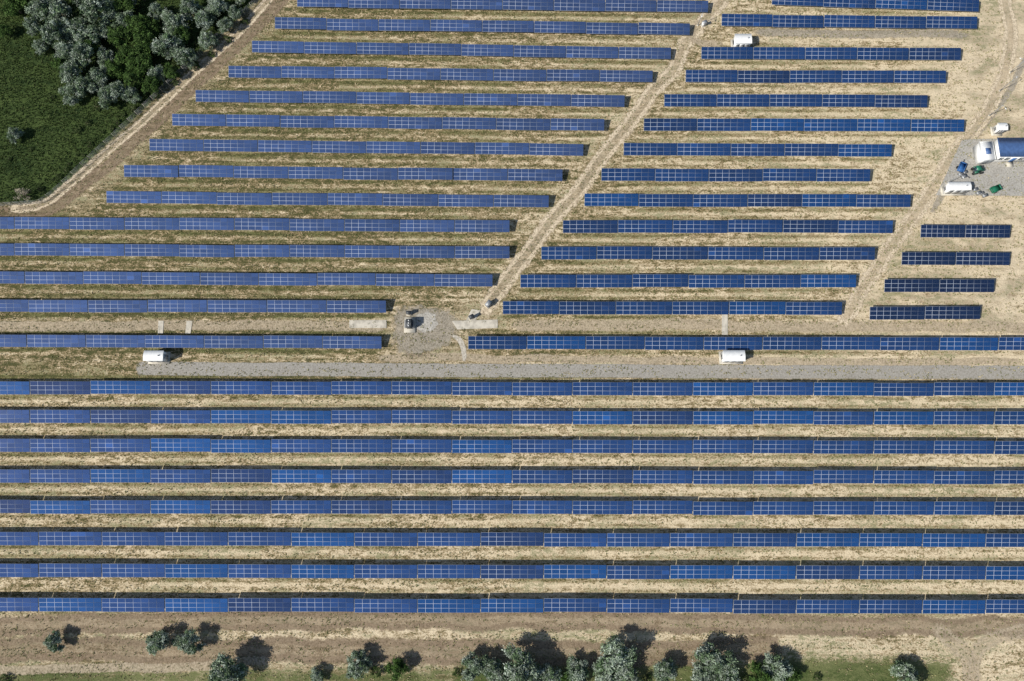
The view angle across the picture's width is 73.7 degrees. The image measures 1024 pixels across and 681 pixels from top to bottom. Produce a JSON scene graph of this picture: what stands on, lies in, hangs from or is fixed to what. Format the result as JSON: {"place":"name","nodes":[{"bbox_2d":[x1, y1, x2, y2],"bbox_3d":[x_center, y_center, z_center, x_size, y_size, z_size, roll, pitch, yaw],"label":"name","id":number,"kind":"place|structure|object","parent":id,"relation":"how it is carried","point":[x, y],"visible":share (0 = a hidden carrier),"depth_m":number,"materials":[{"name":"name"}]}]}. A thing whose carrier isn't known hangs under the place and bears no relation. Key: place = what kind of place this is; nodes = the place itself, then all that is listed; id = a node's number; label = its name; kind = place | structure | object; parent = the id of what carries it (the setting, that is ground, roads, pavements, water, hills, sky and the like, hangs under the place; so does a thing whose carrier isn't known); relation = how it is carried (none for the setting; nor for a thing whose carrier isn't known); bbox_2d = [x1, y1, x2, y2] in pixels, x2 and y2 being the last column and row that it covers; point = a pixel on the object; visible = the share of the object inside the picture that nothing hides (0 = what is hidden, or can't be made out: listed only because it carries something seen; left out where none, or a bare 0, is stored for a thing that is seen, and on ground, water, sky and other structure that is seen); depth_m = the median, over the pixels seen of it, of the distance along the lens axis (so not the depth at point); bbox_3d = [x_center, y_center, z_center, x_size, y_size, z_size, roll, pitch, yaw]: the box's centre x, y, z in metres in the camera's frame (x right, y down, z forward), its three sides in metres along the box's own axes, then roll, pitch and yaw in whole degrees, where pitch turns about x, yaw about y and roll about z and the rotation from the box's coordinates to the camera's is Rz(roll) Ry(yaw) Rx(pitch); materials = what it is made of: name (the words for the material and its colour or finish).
{"place":"outdoors","nodes":[
{"label":"outdoors","id":0,"kind":"place"},
{"bbox_2d":[0,0,253,201],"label":"meadow grass","id":1,"kind":"structure","parent":0,"point":[46,100],"depth_m":168.36,"materials":[{"name":"green plant"}]},
{"bbox_2d":[0,656,269,674],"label":"dirt track","id":2,"kind":"structure","parent":0,"point":[109,667],"depth_m":143.31,"materials":[{"name":"soil"}]},
{"bbox_2d":[206,652,251,680],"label":"olive tree","id":3,"kind":"object","parent":2,"relation":"on","point":[220,663],"visible":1,"depth_m":138.97,"materials":[{"name":"green plant"}]},
{"bbox_2d":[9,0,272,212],"bbox_3d":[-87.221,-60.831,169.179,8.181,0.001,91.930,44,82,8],"label":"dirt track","id":4,"kind":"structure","parent":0,"point":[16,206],"depth_m":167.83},
{"bbox_2d":[0,0,288,219],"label":"dirt track","id":5,"kind":"structure","parent":0,"point":[169,104],"depth_m":167.84,"materials":[{"name":"soil"}]},
{"bbox_2d":[0,320,381,331],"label":"dirt track","id":6,"kind":"structure","parent":0,"point":[172,325],"depth_m":157.72,"materials":[{"name":"soil"}]},
{"bbox_2d":[349,320,386,327],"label":"concrete slab","id":7,"kind":"structure","parent":6,"relation":"on","point":[369,323],"depth_m":157.71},
{"bbox_2d":[0,634,780,667],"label":"dirt track","id":8,"kind":"structure","parent":0,"point":[324,660],"depth_m":144.12,"materials":[{"name":"soil"}]},
{"bbox_2d":[43,629,64,652],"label":"olive tree","id":9,"kind":"object","parent":8,"relation":"on","point":[50,642],"visible":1,"depth_m":141.92,"materials":[{"name":"green plant"}]},
{"bbox_2d":[145,629,169,655],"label":"olive tree","id":10,"kind":"object","parent":8,"relation":"on","point":[158,641],"visible":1,"depth_m":141.74,"materials":[{"name":"green plant"}]},
{"bbox_2d":[177,626,207,656],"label":"olive tree","id":11,"kind":"object","parent":8,"relation":"on","point":[190,637],"visible":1,"depth_m":141.33,"materials":[{"name":"green plant"}]},
{"bbox_2d":[346,649,372,680],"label":"olive tree","id":12,"kind":"object","parent":8,"relation":"on","point":[353,670],"visible":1,"depth_m":141.01,"materials":[{"name":"green plant"}]},
{"bbox_2d":[384,658,409,680],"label":"deciduous tree","id":13,"kind":"object","parent":8,"relation":"on","point":[399,667],"visible":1,"depth_m":140.90,"materials":[{"name":"green plant"}]},
{"bbox_2d":[461,651,490,680],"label":"olive tree","id":14,"kind":"object","parent":8,"relation":"on","point":[471,662],"visible":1,"depth_m":140.61,"materials":[{"name":"green plant"}]},
{"bbox_2d":[501,642,539,680],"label":"olive tree","id":15,"kind":"object","parent":8,"relation":"on","point":[516,671],"visible":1,"depth_m":138.58,"materials":[{"name":"green plant"}]},
{"bbox_2d":[594,634,640,680],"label":"olive tree","id":16,"kind":"object","parent":8,"relation":"on","point":[621,660],"visible":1,"depth_m":139.41,"materials":[{"name":"green plant"}]},
{"bbox_2d":[652,657,676,680],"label":"olive tree","id":17,"kind":"object","parent":8,"relation":"on","point":[664,670],"visible":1,"depth_m":140.04,"materials":[{"name":"green plant"}]},
{"bbox_2d":[690,641,737,680],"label":"olive tree","id":18,"kind":"object","parent":8,"relation":"on","point":[704,654],"visible":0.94,"depth_m":139.50,"materials":[{"name":"green plant"}]},
{"bbox_2d":[0,0,1023,680],"bbox_3d":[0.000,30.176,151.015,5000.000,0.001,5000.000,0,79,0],"label":"ground","id":19,"kind":"structure","parent":0,"point":[26,362],"depth_m":156.59,"materials":[{"name":"plant"}]},
{"bbox_2d":[24,0,57,20],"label":"olive tree","id":20,"kind":"object","parent":19,"relation":"on","point":[35,8],"visible":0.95,"depth_m":169.07,"materials":[{"name":"green plant"}]},
{"bbox_2d":[38,18,71,46],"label":"olive tree","id":21,"kind":"object","parent":19,"relation":"on","point":[49,33],"visible":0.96,"depth_m":167.45,"materials":[{"name":"green plant"}]},
{"bbox_2d":[47,0,72,29],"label":"olive tree","id":22,"kind":"object","parent":19,"relation":"on","point":[55,7],"visible":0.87,"depth_m":168.75,"materials":[{"name":"green plant"}]},
{"bbox_2d":[58,58,82,83],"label":"olive tree","id":23,"kind":"object","parent":19,"relation":"on","point":[69,69],"visible":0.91,"depth_m":166.53,"materials":[{"name":"green plant"}]},
{"bbox_2d":[58,82,85,105],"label":"olive tree","id":24,"kind":"object","parent":19,"relation":"on","point":[66,89],"visible":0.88,"depth_m":166.17,"materials":[{"name":"green plant"}]},
{"bbox_2d":[63,15,92,44],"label":"olive tree","id":25,"kind":"object","parent":19,"relation":"on","point":[77,25],"visible":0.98,"depth_m":168.51,"materials":[{"name":"green plant"}]},
{"bbox_2d":[70,39,93,69],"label":"olive tree","id":26,"kind":"object","parent":19,"relation":"on","point":[83,51],"visible":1,"depth_m":166.91,"materials":[{"name":"green plant"}]},
{"bbox_2d":[71,76,98,96],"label":"olive tree","id":27,"kind":"object","parent":19,"relation":"on","point":[80,89],"visible":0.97,"depth_m":166.18,"materials":[{"name":"green plant"}]},
{"bbox_2d":[81,24,108,44],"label":"olive tree","id":28,"kind":"object","parent":19,"relation":"on","point":[95,36],"visible":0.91,"depth_m":168.66,"materials":[{"name":"green plant"}]},
{"bbox_2d":[78,0,116,28],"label":"olive tree","id":29,"kind":"object","parent":19,"relation":"on","point":[90,8],"visible":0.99,"depth_m":168.37,"materials":[{"name":"green plant"}]},
{"bbox_2d":[85,64,109,87],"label":"olive tree","id":30,"kind":"object","parent":19,"relation":"on","point":[100,77],"visible":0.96,"depth_m":166.18,"materials":[{"name":"green plant"}]},
{"bbox_2d":[107,25,135,48],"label":"deciduous tree","id":31,"kind":"object","parent":19,"relation":"on","point":[113,34],"visible":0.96,"depth_m":168.14,"materials":[{"name":"green plant"}]},
{"bbox_2d":[113,44,137,65],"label":"deciduous tree","id":32,"kind":"object","parent":19,"relation":"on","point":[125,51],"visible":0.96,"depth_m":166.84,"materials":[{"name":"green plant"}]},
{"bbox_2d":[0,0,259,205],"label":"perimeter fence","id":33,"kind":"object","parent":19,"relation":"on","point":[113,131],"visible":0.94,"depth_m":165.82,"materials":[{"name":"metal"}]},
{"bbox_2d":[122,67,145,88],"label":"deciduous tree","id":34,"kind":"object","parent":19,"relation":"on","point":[130,74],"visible":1,"depth_m":166.45,"materials":[{"name":"green plant"}]},
{"bbox_2d":[123,13,151,33],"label":"deciduous tree","id":35,"kind":"object","parent":19,"relation":"on","point":[133,25],"visible":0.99,"depth_m":168.08,"materials":[{"name":"green plant"}]},
{"bbox_2d":[125,53,153,76],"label":"deciduous tree","id":36,"kind":"object","parent":19,"relation":"on","point":[144,60],"visible":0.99,"depth_m":166.49,"materials":[{"name":"green plant"}]},
{"bbox_2d":[130,29,156,57],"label":"deciduous tree","id":37,"kind":"object","parent":19,"relation":"on","point":[144,43],"visible":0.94,"depth_m":167.30,"materials":[{"name":"green plant"}]},
{"bbox_2d":[143,351,170,363],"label":"transformer kiosk","id":38,"kind":"object","parent":19,"relation":"on","point":[156,357],"visible":1,"depth_m":153.52,"materials":[{"name":"white paint"}]},
{"bbox_2d":[149,33,184,59],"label":"olive tree","id":39,"kind":"object","parent":19,"relation":"on","point":[164,41],"visible":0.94,"depth_m":167.97,"materials":[{"name":"green plant"}]},
{"bbox_2d":[160,9,189,38],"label":"olive tree","id":40,"kind":"object","parent":19,"relation":"on","point":[169,17],"visible":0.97,"depth_m":169.23,"materials":[{"name":"green plant"}]},
{"bbox_2d":[173,47,197,69],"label":"olive tree","id":41,"kind":"object","parent":19,"relation":"on","point":[179,55],"visible":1,"depth_m":167.80,"materials":[{"name":"green plant"}]},
{"bbox_2d":[178,0,202,20],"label":"olive tree","id":42,"kind":"object","parent":19,"relation":"on","point":[185,6],"visible":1,"depth_m":169.90,"materials":[{"name":"green plant"}]},
{"bbox_2d":[0,335,381,348],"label":"solar panel row","id":43,"kind":"object","parent":19,"relation":"on","point":[190,341],"visible":1,"depth_m":155.42,"materials":[{"name":"glass"}]},
{"bbox_2d":[0,300,385,312],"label":"solar panel row","id":44,"kind":"object","parent":19,"relation":"on","point":[333,306],"visible":1,"depth_m":157.06,"materials":[{"name":"glass"}]},
{"bbox_2d":[193,9,216,30],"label":"olive tree","id":45,"kind":"object","parent":19,"relation":"on","point":[205,19],"visible":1,"depth_m":169.22,"materials":[{"name":"green plant"}]},
{"bbox_2d":[0,271,492,286],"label":"solar panel row","id":46,"kind":"object","parent":19,"relation":"on","point":[301,279],"visible":1,"depth_m":158.34,"materials":[{"name":"glass"}]},
{"bbox_2d":[0,243,509,257],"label":"solar panel row","id":47,"kind":"object","parent":19,"relation":"on","point":[42,249],"visible":1,"depth_m":159.70,"materials":[{"name":"glass"}]},
{"bbox_2d":[0,217,509,231],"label":"solar panel row","id":48,"kind":"object","parent":19,"relation":"on","point":[259,224],"visible":1,"depth_m":160.94,"materials":[{"name":"glass"}]},
{"bbox_2d":[106,191,548,207],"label":"solar panel row","id":49,"kind":"object","parent":19,"relation":"on","point":[376,199],"visible":1,"depth_m":162.22,"materials":[{"name":"glass"}]},
{"bbox_2d":[124,165,561,180],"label":"solar panel row","id":50,"kind":"object","parent":19,"relation":"on","point":[160,171],"visible":1,"depth_m":163.53,"materials":[{"name":"glass"}]},
{"bbox_2d":[149,139,582,155],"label":"solar panel row","id":51,"kind":"object","parent":19,"relation":"on","point":[185,145],"visible":1,"depth_m":164.84,"materials":[{"name":"glass"}]},
{"bbox_2d":[172,114,603,130],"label":"solar panel row","id":52,"kind":"object","parent":19,"relation":"on","point":[449,123],"visible":1,"depth_m":166.11,"materials":[{"name":"glass"}]},
{"bbox_2d":[196,90,624,107],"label":"solar panel row","id":53,"kind":"object","parent":19,"relation":"on","point":[364,98],"visible":1,"depth_m":167.33,"materials":[{"name":"glass"}]},
{"bbox_2d":[394,306,454,353],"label":"gravel yard","id":54,"kind":"structure","parent":19,"relation":"on","point":[446,325],"depth_m":157.31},
{"bbox_2d":[416,312,437,332],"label":"gravel patch","id":55,"kind":"object","parent":54,"relation":"on","point":[426,321],"visible":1,"depth_m":157.85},
{"bbox_2d":[228,66,652,81],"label":"solar panel row","id":56,"kind":"object","parent":19,"relation":"on","point":[447,74],"visible":1,"depth_m":168.63,"materials":[{"name":"glass"}]},
{"bbox_2d":[252,41,670,59],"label":"solar panel row","id":57,"kind":"object","parent":19,"relation":"on","point":[572,52],"visible":1,"depth_m":169.95,"materials":[{"name":"glass"}]},
{"bbox_2d":[452,320,497,328],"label":"concrete slab","id":58,"kind":"structure","parent":19,"relation":"on","point":[474,324],"depth_m":157.68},
{"bbox_2d":[275,17,689,35],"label":"solar panel row","id":59,"kind":"object","parent":19,"relation":"on","point":[475,26],"visible":1,"depth_m":171.27,"materials":[{"name":"glass"}]},
{"bbox_2d":[297,0,707,13],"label":"solar panel row","id":60,"kind":"object","parent":19,"relation":"on","point":[662,6],"visible":1,"depth_m":172.49,"materials":[{"name":"glass"}]},
{"bbox_2d":[0,598,1023,613],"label":"solar panel row","id":61,"kind":"object","parent":19,"relation":"on","point":[487,605],"visible":1,"depth_m":144.28,"materials":[{"name":"glass"}]},
{"bbox_2d":[0,532,1023,546],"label":"solar panel row","id":62,"kind":"object","parent":19,"relation":"on","point":[534,539],"visible":1,"depth_m":146.93,"materials":[{"name":"glass"}]},
{"bbox_2d":[0,500,1023,514],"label":"solar panel row","id":63,"kind":"object","parent":19,"relation":"on","point":[506,507],"visible":1,"depth_m":148.24,"materials":[{"name":"glass"}]},
{"bbox_2d":[0,563,1023,579],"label":"solar panel row","id":64,"kind":"object","parent":19,"relation":"on","point":[502,571],"visible":1,"depth_m":145.65,"materials":[{"name":"glass"}]},
{"bbox_2d":[0,469,1023,483],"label":"solar panel row","id":65,"kind":"object","parent":19,"relation":"on","point":[481,476],"visible":1,"depth_m":149.53,"materials":[{"name":"glass"}]},
{"bbox_2d":[0,381,1023,395],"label":"solar panel row","id":66,"kind":"object","parent":19,"relation":"on","point":[542,388],"visible":1,"depth_m":153.33,"materials":[{"name":"glass"}]},
{"bbox_2d":[0,438,1023,453],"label":"solar panel row","id":67,"kind":"object","parent":19,"relation":"on","point":[493,446],"visible":1,"depth_m":150.82,"materials":[{"name":"glass"}]},
{"bbox_2d":[0,410,1023,424],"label":"solar panel row","id":68,"kind":"object","parent":19,"relation":"on","point":[532,417],"visible":1,"depth_m":152.06,"materials":[{"name":"glass"}]},
{"bbox_2d":[537,663,561,680],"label":"olive tree","id":69,"kind":"object","parent":19,"relation":"on","point":[545,673],"visible":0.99,"depth_m":140.25,"materials":[{"name":"green plant"}]},
{"bbox_2d":[564,655,588,680],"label":"olive tree","id":70,"kind":"object","parent":19,"relation":"on","point":[574,670],"visible":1,"depth_m":140.76,"materials":[{"name":"green plant"}]},
{"bbox_2d":[503,301,841,314],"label":"solar panel row","id":71,"kind":"object","parent":19,"relation":"on","point":[708,308],"visible":1,"depth_m":156.98,"materials":[{"name":"glass"}]},
{"bbox_2d":[520,274,855,287],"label":"solar panel row","id":72,"kind":"object","parent":19,"relation":"on","point":[716,281],"visible":1,"depth_m":158.24,"materials":[{"name":"glass"}]},
{"bbox_2d":[541,246,874,259],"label":"solar panel row","id":73,"kind":"object","parent":19,"relation":"on","point":[747,253],"visible":1,"depth_m":159.54,"materials":[{"name":"glass"}]},
{"bbox_2d":[710,662,739,680],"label":"olive tree","id":74,"kind":"object","parent":19,"relation":"on","point":[730,673],"visible":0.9,"depth_m":139.51,"materials":[{"name":"green plant"}]},
{"bbox_2d":[563,220,892,232],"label":"solar panel row","id":75,"kind":"object","parent":19,"relation":"on","point":[694,226],"visible":1,"depth_m":160.87,"materials":[{"name":"glass"}]},
{"bbox_2d":[601,168,869,181],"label":"solar panel row","id":76,"kind":"object","parent":19,"relation":"on","point":[643,174],"visible":1,"depth_m":163.39,"materials":[{"name":"glass"}]},
{"bbox_2d":[468,336,1023,349],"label":"solar panel row","id":77,"kind":"object","parent":19,"relation":"on","point":[728,343],"visible":1,"depth_m":155.36,"materials":[{"name":"glass"}]},
{"bbox_2d":[584,194,910,206],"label":"solar panel row","id":78,"kind":"object","parent":19,"relation":"on","point":[740,200],"visible":1,"depth_m":162.12,"materials":[{"name":"glass"}]},
{"bbox_2d":[624,143,891,156],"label":"solar panel row","id":79,"kind":"object","parent":19,"relation":"on","point":[723,149],"visible":1,"depth_m":164.67,"materials":[{"name":"glass"}]},
{"bbox_2d":[748,660,772,680],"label":"deciduous tree","id":80,"kind":"object","parent":19,"relation":"on","point":[756,670],"visible":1,"depth_m":140.36,"materials":[{"name":"green plant"}]},
{"bbox_2d":[761,651,794,680],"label":"olive tree","id":81,"kind":"object","parent":19,"relation":"on","point":[776,661],"visible":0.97,"depth_m":140.49,"materials":[{"name":"green plant"}]},
{"bbox_2d":[664,94,927,106],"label":"solar panel row","id":82,"kind":"object","parent":19,"relation":"on","point":[799,100],"visible":1,"depth_m":167.20,"materials":[{"name":"glass"}]},
{"bbox_2d":[644,118,963,131],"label":"solar panel row","id":83,"kind":"object","parent":19,"relation":"on","point":[780,124],"visible":1,"depth_m":165.95,"materials":[{"name":"glass"}]},
{"bbox_2d":[686,70,945,83],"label":"solar panel row","id":84,"kind":"object","parent":19,"relation":"on","point":[824,76],"visible":1,"depth_m":168.52,"materials":[{"name":"glass"}]},
{"bbox_2d":[701,47,960,60],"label":"solar panel row","id":85,"kind":"object","parent":19,"relation":"on","point":[860,53],"visible":1,"depth_m":169.73,"materials":[{"name":"glass"}]},
{"bbox_2d":[721,14,977,29],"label":"solar panel row","id":86,"kind":"object","parent":19,"relation":"on","point":[870,21],"visible":1,"depth_m":171.48,"materials":[{"name":"glass"}]},
{"bbox_2d":[772,0,978,11],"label":"solar panel row","id":87,"kind":"object","parent":19,"relation":"on","point":[958,5],"visible":1,"depth_m":172.57,"materials":[{"name":"glass"}]},
{"bbox_2d":[888,659,920,680],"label":"olive tree","id":88,"kind":"object","parent":19,"relation":"on","point":[907,668],"visible":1,"depth_m":140.66,"materials":[{"name":"green plant"}]},
{"bbox_2d":[869,306,980,319],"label":"solar panel row","id":89,"kind":"object","parent":19,"relation":"on","point":[925,312],"visible":1,"depth_m":156.79,"materials":[{"name":"glass"}]},
{"bbox_2d":[884,279,994,291],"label":"solar panel row","id":90,"kind":"object","parent":19,"relation":"on","point":[932,285],"visible":1,"depth_m":157.96,"materials":[{"name":"glass"}]},
{"bbox_2d":[901,252,1009,264],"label":"solar panel row","id":91,"kind":"object","parent":19,"relation":"on","point":[948,258],"visible":1,"depth_m":159.33,"materials":[{"name":"glass"}]},
{"bbox_2d":[920,225,1010,237],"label":"solar panel row","id":92,"kind":"object","parent":19,"relation":"on","point":[977,231],"visible":1,"depth_m":160.64,"materials":[{"name":"glass"}]},
{"bbox_2d":[936,139,1023,195],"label":"concrete yard","id":93,"kind":"structure","parent":19,"relation":"on","point":[997,172],"depth_m":164.98,"materials":[{"name":"concrete"}]},
{"bbox_2d":[940,182,971,195],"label":"transformer kiosk","id":94,"kind":"object","parent":93,"relation":"on","point":[955,188],"visible":1,"depth_m":161.81,"materials":[{"name":"white paint"}]},
{"bbox_2d":[973,141,995,163],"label":"generator building","id":95,"kind":"structure","parent":93,"relation":"on","point":[984,152],"depth_m":163.68,"materials":[{"name":"white paint"}]},
{"bbox_2d":[0,609,1023,639],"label":"dirt track","id":96,"kind":"structure","parent":0,"point":[611,627],"depth_m":144.98,"materials":[{"name":"soil"}]},
{"bbox_2d":[136,362,1023,378],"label":"gravel road","id":97,"kind":"structure","parent":0,"point":[533,370],"depth_m":155.66,"materials":[{"name":"gravel"}]},
{"bbox_2d":[480,0,728,317],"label":"dirt track","id":98,"kind":"structure","parent":0,"point":[508,285],"depth_m":165.30,"materials":[{"name":"soil"}]},
{"bbox_2d":[379,353,1019,365],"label":"dirt track","id":99,"kind":"structure","parent":0,"point":[682,359],"depth_m":156.12,"materials":[{"name":"soil"}]},
{"bbox_2d":[718,350,745,363],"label":"transformer kiosk","id":100,"kind":"object","parent":99,"relation":"on","point":[732,356],"visible":1,"depth_m":153.51,"materials":[{"name":"white paint"}]},
{"bbox_2d":[511,318,1023,333],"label":"dirt track","id":101,"kind":"structure","parent":0,"point":[690,324],"depth_m":157.68,"materials":[{"name":"soil"}]},
{"bbox_2d":[756,28,967,38],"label":"dry grass","id":102,"kind":"structure","parent":0,"point":[879,34],"depth_m":172.54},
{"bbox_2d":[837,0,1017,326],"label":"dirt track","id":103,"kind":"structure","parent":0,"point":[854,313],"depth_m":164.74,"materials":[{"name":"soil"}]},
{"bbox_2d":[930,57,1023,211],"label":"gravel road","id":104,"kind":"structure","parent":0,"point":[1011,88],"depth_m":169.22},
{"bbox_2d":[997,137,1023,156],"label":"roof","id":105,"kind":"structure","parent":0,"point":[1011,147],"depth_m":162.37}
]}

